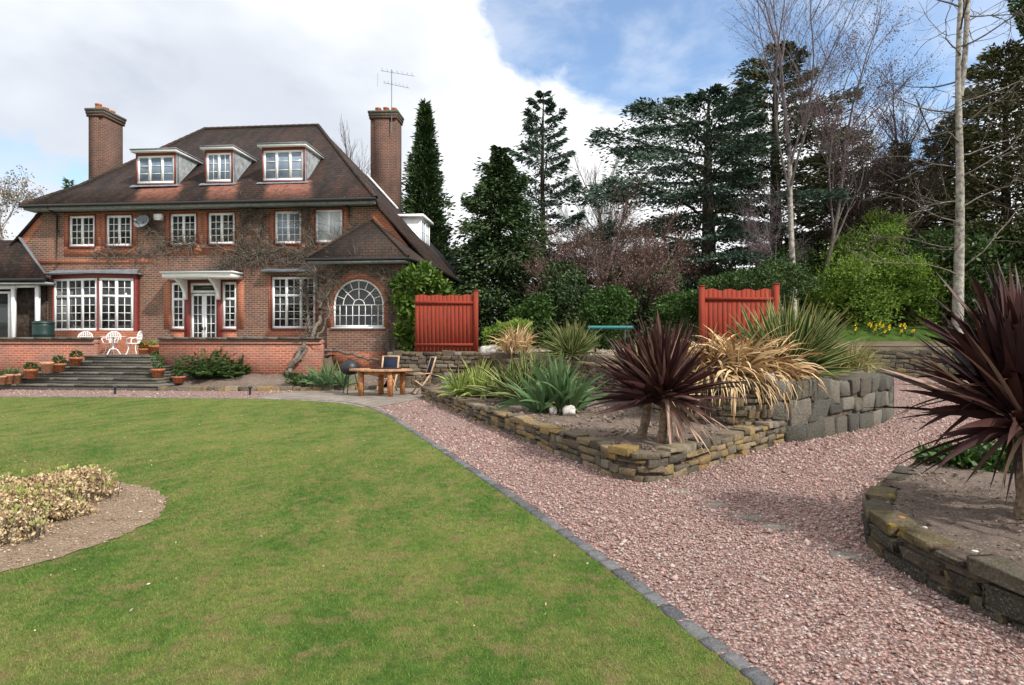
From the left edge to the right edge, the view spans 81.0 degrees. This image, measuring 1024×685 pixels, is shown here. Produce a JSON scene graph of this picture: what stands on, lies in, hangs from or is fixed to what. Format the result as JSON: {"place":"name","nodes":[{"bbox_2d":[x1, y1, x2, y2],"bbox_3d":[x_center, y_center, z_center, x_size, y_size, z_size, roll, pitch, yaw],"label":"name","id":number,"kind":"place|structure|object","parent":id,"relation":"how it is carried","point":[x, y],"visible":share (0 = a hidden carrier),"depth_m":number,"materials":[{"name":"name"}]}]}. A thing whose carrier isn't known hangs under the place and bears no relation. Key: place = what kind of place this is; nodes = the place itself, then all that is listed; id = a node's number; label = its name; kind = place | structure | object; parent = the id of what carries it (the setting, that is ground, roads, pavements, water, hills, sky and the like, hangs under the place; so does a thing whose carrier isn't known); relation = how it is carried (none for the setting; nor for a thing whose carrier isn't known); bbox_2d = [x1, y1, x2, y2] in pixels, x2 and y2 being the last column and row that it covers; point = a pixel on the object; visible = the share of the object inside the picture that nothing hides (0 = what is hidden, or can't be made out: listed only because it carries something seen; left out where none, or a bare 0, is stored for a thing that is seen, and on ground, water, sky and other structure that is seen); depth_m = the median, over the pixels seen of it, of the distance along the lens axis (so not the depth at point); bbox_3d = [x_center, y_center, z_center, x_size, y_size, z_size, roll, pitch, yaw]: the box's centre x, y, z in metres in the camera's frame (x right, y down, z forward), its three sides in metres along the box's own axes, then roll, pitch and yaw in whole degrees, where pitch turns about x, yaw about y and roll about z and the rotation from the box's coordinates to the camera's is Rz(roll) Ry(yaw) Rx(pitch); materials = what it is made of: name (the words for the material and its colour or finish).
{"place":"outdoors","nodes":[
{"label":"outdoors","id":0,"kind":"place"},
{"bbox_2d":[99,354,326,354],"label":"terrace","id":1,"kind":"structure","parent":0,"point":[137,354],"depth_m":23.90,"materials":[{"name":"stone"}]},
{"bbox_2d":[31,321,54,336],"bbox_3d":[-19.287,-0.210,24.700,0.780,1.376,0.774,0,0,0],"label":"water butt","id":2,"kind":"object","parent":1,"relation":"on","point":[43,328],"visible":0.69,"depth_m":24.41,"materials":[{"name":"green plastic"}]},
{"bbox_2d":[169,371,386,386],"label":"flower bed","id":3,"kind":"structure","parent":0,"point":[258,380],"depth_m":21.20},
{"bbox_2d":[170,346,241,378],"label":"fern","id":4,"kind":"object","parent":3,"relation":"on","point":[201,369],"visible":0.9,"depth_m":21.46,"materials":[{"name":"green plant"}]},
{"bbox_2d":[209,354,252,377],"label":"fern","id":5,"kind":"object","parent":3,"relation":"on","point":[238,369],"visible":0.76,"depth_m":21.77,"materials":[{"name":"green plant"}]},
{"bbox_2d":[158,337,324,374],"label":"brick parapet","id":6,"kind":"structure","parent":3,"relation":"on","point":[268,355],"depth_m":22.17,"materials":[{"name":"brick"}]},
{"bbox_2d":[262,387,420,407],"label":"patio paving","id":7,"kind":"structure","parent":0,"point":[372,398],"depth_m":17.73,"materials":[{"name":"beige stone"}]},
{"bbox_2d":[299,359,369,386],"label":"strap leaf plant","id":8,"kind":"object","parent":7,"relation":"on","point":[322,379],"visible":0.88,"depth_m":19.88,"materials":[{"name":"green plant"}]},
{"bbox_2d":[340,358,359,393],"bbox_3d":[-5.062,1.049,18.739,0.590,1.108,0.606,0,0,0],"label":"barbecue","id":9,"kind":"object","parent":7,"relation":"on","point":[346,366],"visible":0.9,"depth_m":18.55,"materials":[{"name":"black metal"}]},
{"bbox_2d":[349,368,412,396],"bbox_3d":[-3.963,1.200,18.150,1.926,0.800,1.253,0,0,0],"label":"wooden table","id":10,"kind":"object","parent":7,"relation":"on","point":[380,373],"visible":0.88,"depth_m":17.78,"materials":[{"name":"brown wood"}]},
{"bbox_2d":[376,356,399,391],"bbox_3d":[-4.075,1.024,19.658,0.638,1.179,0.717,0,0,8],"label":"folding chair","id":11,"kind":"object","parent":7,"relation":"on","point":[390,361],"visible":0.52,"depth_m":19.91,"materials":[{"name":"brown wood"}]},
{"bbox_2d":[409,356,436,394],"bbox_3d":[-2.752,1.024,18.522,0.717,1.179,0.638,0,0,-22],"label":"folding chair","id":12,"kind":"object","parent":7,"relation":"on","point":[429,370],"visible":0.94,"depth_m":18.55,"materials":[{"name":"brown wood"}]},
{"bbox_2d":[0,397,753,684],"bbox_3d":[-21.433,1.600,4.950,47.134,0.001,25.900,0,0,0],"label":"lawn","id":13,"kind":"structure","parent":0,"point":[378,426],"depth_m":4.14,"materials":[{"name":"green plant"}]},
{"bbox_2d":[0,463,125,545],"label":"hydrangea bush","id":14,"kind":"object","parent":13,"relation":"on","point":[43,494],"visible":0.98,"depth_m":5.47,"materials":[{"name":"beige plant"}]},
{"bbox_2d":[0,478,167,572],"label":"bare earth","id":15,"kind":"structure","parent":13,"relation":"on","point":[52,541],"depth_m":5.17,"materials":[{"name":"brown soil"}]},
{"bbox_2d":[0,377,1023,684],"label":"gravel path","id":16,"kind":"structure","parent":0,"point":[846,665],"depth_m":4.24,"materials":[{"name":"pink gravel"}]},
{"bbox_2d":[387,350,490,387],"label":"patio wall","id":17,"kind":"structure","parent":16,"relation":"on","point":[445,361],"depth_m":21.05,"materials":[{"name":"stone"}]},
{"bbox_2d":[420,386,785,482],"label":"raised bed wall","id":18,"kind":"structure","parent":16,"relation":"on","point":[634,463],"depth_m":8.13,"materials":[{"name":"stone"}]},
{"bbox_2d":[766,371,894,441],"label":"slate wall","id":19,"kind":"structure","parent":16,"relation":"on","point":[841,405],"depth_m":10.33,"materials":[{"name":"stone"}]},
{"bbox_2d":[829,550,870,561],"bbox_3d":[2.536,1.612,4.500,0.296,0.042,0.170,0,0,22],"label":"stepping stone","id":20,"kind":"object","parent":16,"relation":"on","point":[844,554],"visible":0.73,"depth_m":4.49,"materials":[{"name":"grey stone"}]},
{"bbox_2d":[861,457,1023,632],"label":"bed wall","id":21,"kind":"structure","parent":16,"relation":"on","point":[991,586],"depth_m":3.88,"materials":[{"name":"stone"}]},
{"bbox_2d":[0,0,1023,325],"label":"sky","id":22,"kind":"structure","parent":0,"point":[173,69],"materials":[{"name":"white"}]},
{"bbox_2d":[131,325,950,382],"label":"terrain","id":23,"kind":"structure","parent":0,"point":[884,345],"depth_m":28.29,"materials":[{"name":"brown soil"}]},
{"bbox_2d":[0,103,464,370],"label":"brick house","id":24,"kind":"structure","parent":23,"relation":"on","point":[192,180],"depth_m":25.70,"materials":[{"name":"red brick"}]},
{"bbox_2d":[0,291,10,336],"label":"window","id":25,"kind":"structure","parent":24,"relation":"in","point":[5,296],"depth_m":26.04,"materials":[{"name":"white paint"}]},
{"bbox_2d":[54,278,96,330],"bbox_3d":[-18.657,-1.617,25.655,2.321,2.238,0.068,0,0,14],"label":"window","id":26,"kind":"structure","parent":24,"relation":"in","point":[75,300],"depth_m":25.64,"materials":[{"name":"white paint"}]},
{"bbox_2d":[67,216,95,247],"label":"window","id":27,"kind":"structure","parent":24,"relation":"in","point":[81,227],"depth_m":26.10,"materials":[{"name":"white paint"}]},
{"bbox_2d":[99,278,132,330],"bbox_3d":[-16.795,-1.617,25.493,1.306,2.238,0.068,0,0,-12],"label":"window","id":28,"kind":"structure","parent":24,"relation":"in","point":[115,294],"depth_m":25.47,"materials":[{"name":"white paint"}]},
{"bbox_2d":[104,215,132,247],"bbox_3d":[-16.968,-4.798,25.919,1.273,1.396,0.140,0,0,5],"label":"window","id":29,"kind":"structure","parent":24,"relation":"in","point":[116,224],"depth_m":25.95,"materials":[{"name":"white paint"}]},
{"bbox_2d":[137,155,173,183],"bbox_3d":[-15.730,-7.640,26.539,1.753,1.236,0.068,0,0,5],"label":"window","id":30,"kind":"structure","parent":24,"relation":"in","point":[150,169],"depth_m":26.54,"materials":[{"name":"white paint"}]},
{"bbox_2d":[169,282,184,329],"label":"window","id":31,"kind":"structure","parent":24,"relation":"in","point":[177,295],"depth_m":25.71,"materials":[{"name":"white paint"}]},
{"bbox_2d":[168,214,196,246],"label":"window","id":32,"kind":"structure","parent":24,"relation":"in","point":[180,221],"depth_m":25.69,"materials":[{"name":"white paint"}]},
{"bbox_2d":[191,294,203,336],"bbox_3d":[-13.442,-0.810,25.664,0.579,2.560,0.110,0,0,5],"label":"door","id":33,"kind":"structure","parent":24,"relation":"in","point":[197,300],"depth_m":25.68,"materials":[{"name":"white paint"}]},
{"bbox_2d":[204,293,215,336],"bbox_3d":[-12.858,-0.810,25.613,0.579,2.560,0.110,0,0,5],"label":"door","id":34,"kind":"structure","parent":24,"relation":"in","point":[209,299],"depth_m":25.63,"materials":[{"name":"white paint"}]},
{"bbox_2d":[206,152,230,181],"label":"window","id":35,"kind":"structure","parent":24,"relation":"in","point":[218,165],"depth_m":26.28,"materials":[{"name":"white paint"}]},
{"bbox_2d":[207,213,234,245],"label":"window","id":36,"kind":"structure","parent":24,"relation":"in","point":[216,221],"depth_m":25.54,"materials":[{"name":"white paint"}]},
{"bbox_2d":[220,282,237,329],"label":"window","id":37,"kind":"structure","parent":24,"relation":"in","point":[229,288],"depth_m":25.52,"materials":[{"name":"white paint"}]},
{"bbox_2d":[84,185,411,376],"bbox_3d":[-10.976,-2.588,23.651,15.379,8.084,3.526,0,0,5],"label":"wisteria","id":38,"kind":"object","parent":24,"relation":"attached to","point":[316,276],"visible":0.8,"depth_m":25.00,"materials":[{"name":"brown plant"}]},
{"bbox_2d":[263,150,302,180],"bbox_3d":[-9.907,-7.677,26.029,1.821,1.324,0.068,0,0,5],"label":"window","id":39,"kind":"structure","parent":24,"relation":"in","point":[277,164],"depth_m":26.02,"materials":[{"name":"white paint"}]},
{"bbox_2d":[273,211,302,244],"bbox_3d":[-9.422,-4.812,25.258,1.258,1.426,0.140,0,0,5],"label":"window","id":40,"kind":"structure","parent":24,"relation":"in","point":[287,231],"depth_m":25.29,"materials":[{"name":"white paint"}]},
{"bbox_2d":[270,277,314,329],"bbox_3d":[-9.181,-1.645,25.235,1.997,2.237,0.140,0,0,5],"label":"window","id":41,"kind":"structure","parent":24,"relation":"in","point":[281,320],"depth_m":25.28,"materials":[{"name":"white paint"}]},
{"bbox_2d":[314,210,341,243],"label":"window","id":42,"kind":"structure","parent":24,"relation":"in","point":[329,216],"depth_m":25.14,"materials":[{"name":"white paint"}]},
{"bbox_2d":[331,279,384,328],"bbox_3d":[-6.006,-1.513,23.472,2.167,1.953,0.180,0,0,5],"label":"arched window","id":43,"kind":"structure","parent":24,"relation":"in","point":[357,308],"depth_m":23.54,"materials":[{"name":"white paint"}]},
{"bbox_2d":[386,259,460,351],"bbox_3d":[-3.442,-1.240,23.416,1.795,4.001,2.892,0,0,38],"label":"ivy","id":44,"kind":"object","parent":24,"relation":"attached to","point":[424,277],"visible":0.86,"depth_m":22.72,"materials":[{"name":"green plant"}]},
{"bbox_2d":[402,97,465,262],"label":"columnar conifer","id":45,"kind":"object","parent":23,"relation":"on","point":[422,168],"visible":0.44,"depth_m":41.33,"materials":[{"name":"green plant"}]},
{"bbox_2d":[415,290,478,351],"bbox_3d":[-2.379,-0.730,21.892,2.324,2.360,0.165,0,0,0],"label":"red fence","id":46,"kind":"object","parent":23,"relation":"on","point":[462,322],"visible":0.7,"depth_m":21.89,"materials":[{"name":"red wood"}]},
{"bbox_2d":[481,317,532,350],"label":"shrub","id":47,"kind":"object","parent":23,"relation":"on","point":[490,331],"visible":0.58,"depth_m":23.44,"materials":[{"name":"green plant"}]},
{"bbox_2d":[488,319,543,353],"bbox_3d":[0.140,-0.182,20.379,2.085,1.293,2.495,0,0,30],"label":"dead phormium","id":48,"kind":"object","parent":23,"relation":"on","point":[512,341],"visible":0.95,"depth_m":20.20,"materials":[{"name":"beige plant"}]},
{"bbox_2d":[439,144,593,345],"bbox_3d":[-0.029,-5.112,33.287,9.645,11.508,9.506,0,0,0],"label":"tree","id":49,"kind":"object","parent":23,"relation":"on","point":[502,210],"visible":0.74,"depth_m":32.04,"materials":[{"name":"green plant"}]},
{"bbox_2d":[505,291,557,347],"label":"clipped bush","id":50,"kind":"object","parent":23,"relation":"on","point":[536,309],"visible":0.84,"depth_m":27.67,"materials":[{"name":"green plant"}]},
{"bbox_2d":[446,89,618,323],"bbox_3d":[1.477,-8.166,38.172,12.258,15.670,11.294,0,0,24],"label":"spire conifer","id":51,"kind":"object","parent":23,"relation":"on","point":[542,174],"visible":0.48,"depth_m":37.17,"materials":[{"name":"green plant"}]},
{"bbox_2d":[535,257,595,334],"bbox_3d":[2.769,-1.990,30.406,3.344,4.821,4.271,0,0,0],"label":"dark shrub","id":52,"kind":"object","parent":23,"relation":"on","point":[574,296],"visible":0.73,"depth_m":29.67,"materials":[{"name":"green plant"}]},
{"bbox_2d":[531,319,602,359],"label":"yucca","id":53,"kind":"object","parent":23,"relation":"on","point":[573,341],"visible":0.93,"depth_m":18.21,"materials":[{"name":"green plant"}]},
{"bbox_2d":[551,143,649,271],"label":"bare tree","id":54,"kind":"object","parent":23,"relation":"on","point":[598,212],"visible":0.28,"depth_m":49.22,"materials":[{"name":"brown plant"}]},
{"bbox_2d":[512,169,698,335],"bbox_3d":[5.030,-4.241,31.143,10.168,8.841,6.600,0,0,15],"label":"plum tree","id":55,"kind":"object","parent":23,"relation":"on","point":[649,259],"visible":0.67,"depth_m":30.57,"materials":[{"name":"red plant"}]},
{"bbox_2d":[576,284,638,349],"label":"clipped bush","id":56,"kind":"object","parent":23,"relation":"on","point":[600,310],"visible":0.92,"depth_m":26.89,"materials":[{"name":"green plant"}]},
{"bbox_2d":[579,218,707,325],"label":"plum tree","id":57,"kind":"object","parent":23,"relation":"on","point":[690,255],"visible":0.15,"depth_m":33.20,"materials":[{"name":"red plant"}]},
{"bbox_2d":[604,258,688,342],"bbox_3d":[6.771,-2.041,30.727,4.580,4.739,4.256,0,0,0],"label":"dark shrub","id":58,"kind":"object","parent":23,"relation":"on","point":[635,316],"visible":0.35,"depth_m":29.90,"materials":[{"name":"green plant"}]},
{"bbox_2d":[650,288,698,349],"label":"clipped hedge","id":59,"kind":"object","parent":23,"relation":"on","point":[671,310],"visible":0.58,"depth_m":26.69,"materials":[{"name":"green plant"}]},
{"bbox_2d":[480,228,884,340],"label":"wood","id":60,"kind":"object","parent":23,"relation":"on","point":[724,269],"depth_m":51.18,"materials":[{"name":"green plant"}]},
{"bbox_2d":[565,81,853,312],"bbox_3d":[11.265,-8.137,37.204,15.974,15.075,17.604,0,0,0],"label":"cedar tree","id":61,"kind":"object","parent":23,"relation":"on","point":[724,104],"visible":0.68,"depth_m":34.76,"materials":[{"name":"green plant"}]},
{"bbox_2d":[698,283,779,345],"bbox_3d":[7.034,-0.689,18.593,2.486,2.278,0.165,0,0,0],"label":"red fence","id":62,"kind":"object","parent":23,"relation":"on","point":[718,308],"visible":0.56,"depth_m":18.59,"materials":[{"name":"red wood"}]},
{"bbox_2d":[689,324,814,421],"bbox_3d":[3.781,0.506,10.011,2.284,1.752,2.068,0,0,16],"label":"dead phormium","id":63,"kind":"object","parent":23,"relation":"on","point":[757,365],"visible":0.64,"depth_m":9.64,"materials":[{"name":"beige plant"}]},
{"bbox_2d":[696,257,821,307],"bbox_3d":[10.509,-1.679,25.711,5.202,4.113,3.636,0,0,-36],"label":"olive shrub","id":64,"kind":"object","parent":23,"relation":"on","point":[763,276],"visible":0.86,"depth_m":25.04,"materials":[{"name":"green plant"}]},
{"bbox_2d":[724,329,831,397],"bbox_3d":[4.463,0.565,10.349,1.984,1.665,2.063,0,0,0],"label":"dead phormium","id":65,"kind":"object","parent":23,"relation":"on","point":[792,369],"visible":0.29,"depth_m":10.08,"materials":[{"name":"beige plant"}]},
{"bbox_2d":[674,39,886,293],"bbox_3d":[17.597,-10.472,40.017,13.948,19.060,12.333,0,0,0],"label":"cedar tree","id":66,"kind":"object","parent":23,"relation":"on","point":[759,76],"visible":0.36,"depth_m":38.53,"materials":[{"name":"green plant"}]},
{"bbox_2d":[708,293,876,377],"bbox_3d":[5.233,-0.118,11.489,3.386,1.860,3.277,0,0,0],"label":"variegated phormium","id":67,"kind":"object","parent":23,"relation":"on","point":[823,335],"visible":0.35,"depth_m":11.08,"materials":[{"name":"green plant"}]},
{"bbox_2d":[754,243,831,319],"bbox_3d":[16.419,-3.074,34.681,4.465,5.616,4.206,0,0,0],"label":"dark shrub","id":68,"kind":"object","parent":23,"relation":"on","point":[782,250],"visible":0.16,"depth_m":33.94,"materials":[{"name":"green plant"}]},
{"bbox_2d":[718,0,879,317],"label":"birch tree","id":69,"kind":"object","parent":23,"relation":"on","point":[790,158],"visible":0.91,"depth_m":30.86,"materials":[{"name":"grey plant"}]},
{"bbox_2d":[781,124,906,312],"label":"cedar tree","id":70,"kind":"object","parent":23,"relation":"on","point":[809,221],"visible":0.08,"depth_m":43.16,"materials":[{"name":"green plant"}]},
{"bbox_2d":[781,0,947,317],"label":"budding tree","id":71,"kind":"object","parent":23,"relation":"on","point":[843,165],"visible":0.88,"depth_m":32.11,"materials":[{"name":"grey plant"}]},
{"bbox_2d":[829,339,902,376],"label":"grass clump","id":72,"kind":"object","parent":23,"relation":"on","point":[862,361],"visible":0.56,"depth_m":12.78,"materials":[{"name":"green plant"}]},
{"bbox_2d":[799,207,952,333],"bbox_3d":[19.882,-3.816,32.804,7.215,7.500,6.457,0,0,31],"label":"spring shrub","id":73,"kind":"object","parent":23,"relation":"on","point":[868,298],"visible":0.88,"depth_m":32.20,"materials":[{"name":"green plant"}]},
{"bbox_2d":[801,67,955,323],"bbox_3d":[21.079,-8.202,34.566,8.429,15.820,8.256,0,0,22],"label":"bare tree","id":74,"kind":"object","parent":23,"relation":"on","point":[899,202],"visible":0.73,"depth_m":33.43,"materials":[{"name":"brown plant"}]},
{"bbox_2d":[832,0,1023,333],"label":"ash tree","id":75,"kind":"object","parent":23,"relation":"on","point":[958,248],"visible":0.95,"depth_m":30.59,"materials":[{"name":"grey plant"}]},
{"bbox_2d":[889,207,1023,327],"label":"laurel hedge","id":76,"kind":"object","parent":23,"relation":"on","point":[980,242],"visible":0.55,"depth_m":32.38,"materials":[{"name":"green plant"}]},
{"bbox_2d":[903,0,1023,221],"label":"ivy clad tree","id":77,"kind":"object","parent":23,"relation":"on","point":[1018,20],"visible":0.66,"depth_m":32.62,"materials":[{"name":"green plant"}]},
{"bbox_2d":[430,380,746,451],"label":"bed soil","id":78,"kind":"structure","parent":0,"point":[606,427],"depth_m":9.68,"materials":[{"name":"brown soil"}]},
{"bbox_2d":[435,355,498,398],"bbox_3d":[-0.940,0.842,14.607,2.034,1.122,1.960,0,0,0],"label":"variegated phormium","id":79,"kind":"object","parent":78,"relation":"on","point":[465,379],"visible":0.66,"depth_m":14.47,"materials":[{"name":"green plant"}]},
{"bbox_2d":[464,342,577,400],"bbox_3d":[0.271,0.664,13.170,2.793,1.372,2.632,0,0,0],"label":"variegated phormium","id":80,"kind":"object","parent":78,"relation":"on","point":[499,380],"visible":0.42,"depth_m":12.96,"materials":[{"name":"green plant"}]},
{"bbox_2d":[492,348,616,412],"bbox_3d":[0.677,0.788,11.390,2.339,1.420,2.210,0,0,-24],"label":"strap leaf plant","id":81,"kind":"object","parent":78,"relation":"on","point":[557,388],"visible":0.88,"depth_m":11.11,"materials":[{"name":"green plant"}]},
{"bbox_2d":[491,357,772,425],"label":"retaining wall","id":82,"kind":"structure","parent":78,"relation":"on","point":[750,410],"depth_m":9.54,"materials":[{"name":"stone"}]},
{"bbox_2d":[577,308,746,452],"bbox_3d":[1.903,0.547,7.852,1.926,1.988,2.222,0,0,-33],"label":"cordyline","id":83,"kind":"object","parent":78,"relation":"on","point":[658,369],"visible":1,"depth_m":7.61,"materials":[{"name":"purple plant"}]},
{"bbox_2d":[678,324,770,420],"bbox_3d":[3.294,0.456,10.067,2.104,1.686,1.878,0,0,0],"label":"dead phormium","id":84,"kind":"object","parent":78,"relation":"on","point":[716,355],"visible":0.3,"depth_m":9.80,"materials":[{"name":"beige plant"}]},
{"bbox_2d":[809,316,976,340],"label":"grass bank","id":85,"kind":"structure","parent":0,"point":[893,335],"depth_m":31.20,"materials":[{"name":"green plant"}]},
{"bbox_2d":[799,294,934,324],"bbox_3d":[20.038,-1.508,33.944,8.336,2.756,2.579,0,0,-9],"label":"dark shrub","id":86,"kind":"object","parent":85,"relation":"on","point":[840,309],"visible":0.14,"depth_m":33.72,"materials":[{"name":"green plant"}]},
{"bbox_2d":[806,102,937,317],"bbox_3d":[21.757,-7.803,36.550,9.061,14.188,6.002,0,0,-29],"label":"bare tree","id":87,"kind":"object","parent":85,"relation":"on","point":[851,213],"visible":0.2,"depth_m":36.66,"materials":[{"name":"red plant"}]},
{"bbox_2d":[847,139,933,312],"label":"conifer tree","id":88,"kind":"object","parent":85,"relation":"on","point":[889,203],"visible":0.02,"depth_m":40.70,"materials":[{"name":"green plant"}]},
{"bbox_2d":[882,119,1000,318],"bbox_3d":[27.375,-7.030,37.911,7.884,14.257,7.734,0,0,0],"label":"yew tree","id":89,"kind":"object","parent":85,"relation":"on","point":[936,159],"visible":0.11,"depth_m":37.75,"materials":[{"name":"green plant"}]},
{"bbox_2d":[897,37,1023,316],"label":"yew tree","id":90,"kind":"object","parent":85,"relation":"on","point":[1000,169],"visible":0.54,"depth_m":34.47,"materials":[{"name":"green plant"}]},
{"bbox_2d":[882,441,1023,564],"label":"bed soil","id":91,"kind":"structure","parent":0,"point":[1000,513],"depth_m":4.87,"materials":[{"name":"brown soil"}]},
{"bbox_2d":[865,248,1023,519],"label":"cordyline","id":92,"kind":"object","parent":91,"relation":"on","point":[988,354],"visible":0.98,"depth_m":4.55,"materials":[{"name":"purple plant"}]},
{"bbox_2d":[912,437,1013,471],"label":"ground cover","id":93,"kind":"object","parent":91,"relation":"on","point":[972,457],"visible":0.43,"depth_m":6.33,"materials":[{"name":"green plant"}]},
{"label":"ground","id":94,"kind":"structure","parent":0,"visible":0},
{"bbox_2d":[0,165,46,239],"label":"birch tree","id":95,"kind":"object","parent":94,"relation":"on","point":[10,196],"visible":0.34,"depth_m":35.24,"materials":[{"name":"beige plant"}]},
{"bbox_2d":[0,337,100,373],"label":"brick parapet","id":96,"kind":"structure","parent":94,"relation":"on","point":[17,352],"depth_m":22.92,"materials":[{"name":"brick"}]},
{"bbox_2d":[0,355,178,390],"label":"stone steps","id":97,"kind":"structure","parent":94,"relation":"on","point":[109,372],"depth_m":20.95,"materials":[{"name":"grey stone"}]},
{"bbox_2d":[23,362,38,378],"bbox_3d":[-16.424,0.938,20.491,0.460,0.585,0.466,0,0,-42],"label":"plant pot","id":98,"kind":"object","parent":97,"relation":"on","point":[29,373],"visible":1,"depth_m":20.38,"materials":[{"name":"ceramic"}]},
{"bbox_2d":[150,353,165,377],"bbox_3d":[-12.263,0.791,20.796,0.496,0.878,0.492,0,0,0],"label":"plant pot","id":99,"kind":"object","parent":97,"relation":"on","point":[157,371],"visible":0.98,"depth_m":20.70,"materials":[{"name":"ceramic"}]},
{"bbox_2d":[158,385,376,390],"bbox_3d":[-8.119,1.539,20.073,7.292,0.262,0.570,0,0,-3],"label":"bed edging","id":100,"kind":"object","parent":94,"relation":"on","point":[259,388],"visible":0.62,"depth_m":19.86,"materials":[{"name":"stone"}]},
{"bbox_2d":[339,115,369,175],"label":"bare tree","id":101,"kind":"object","parent":94,"relation":"on","point":[344,139],"visible":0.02,"depth_m":49.79,"materials":[{"name":"grey plant"}]},
{"bbox_2d":[0,396,774,684],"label":"kerb","id":102,"kind":"structure","parent":94,"relation":"on","point":[756,676],"depth_m":4.06,"materials":[{"name":"stone"}]},
{"bbox_2d":[846,349,958,376],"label":"path wall","id":103,"kind":"structure","parent":94,"relation":"on","point":[893,362],"depth_m":27.99,"materials":[{"name":"stone"}]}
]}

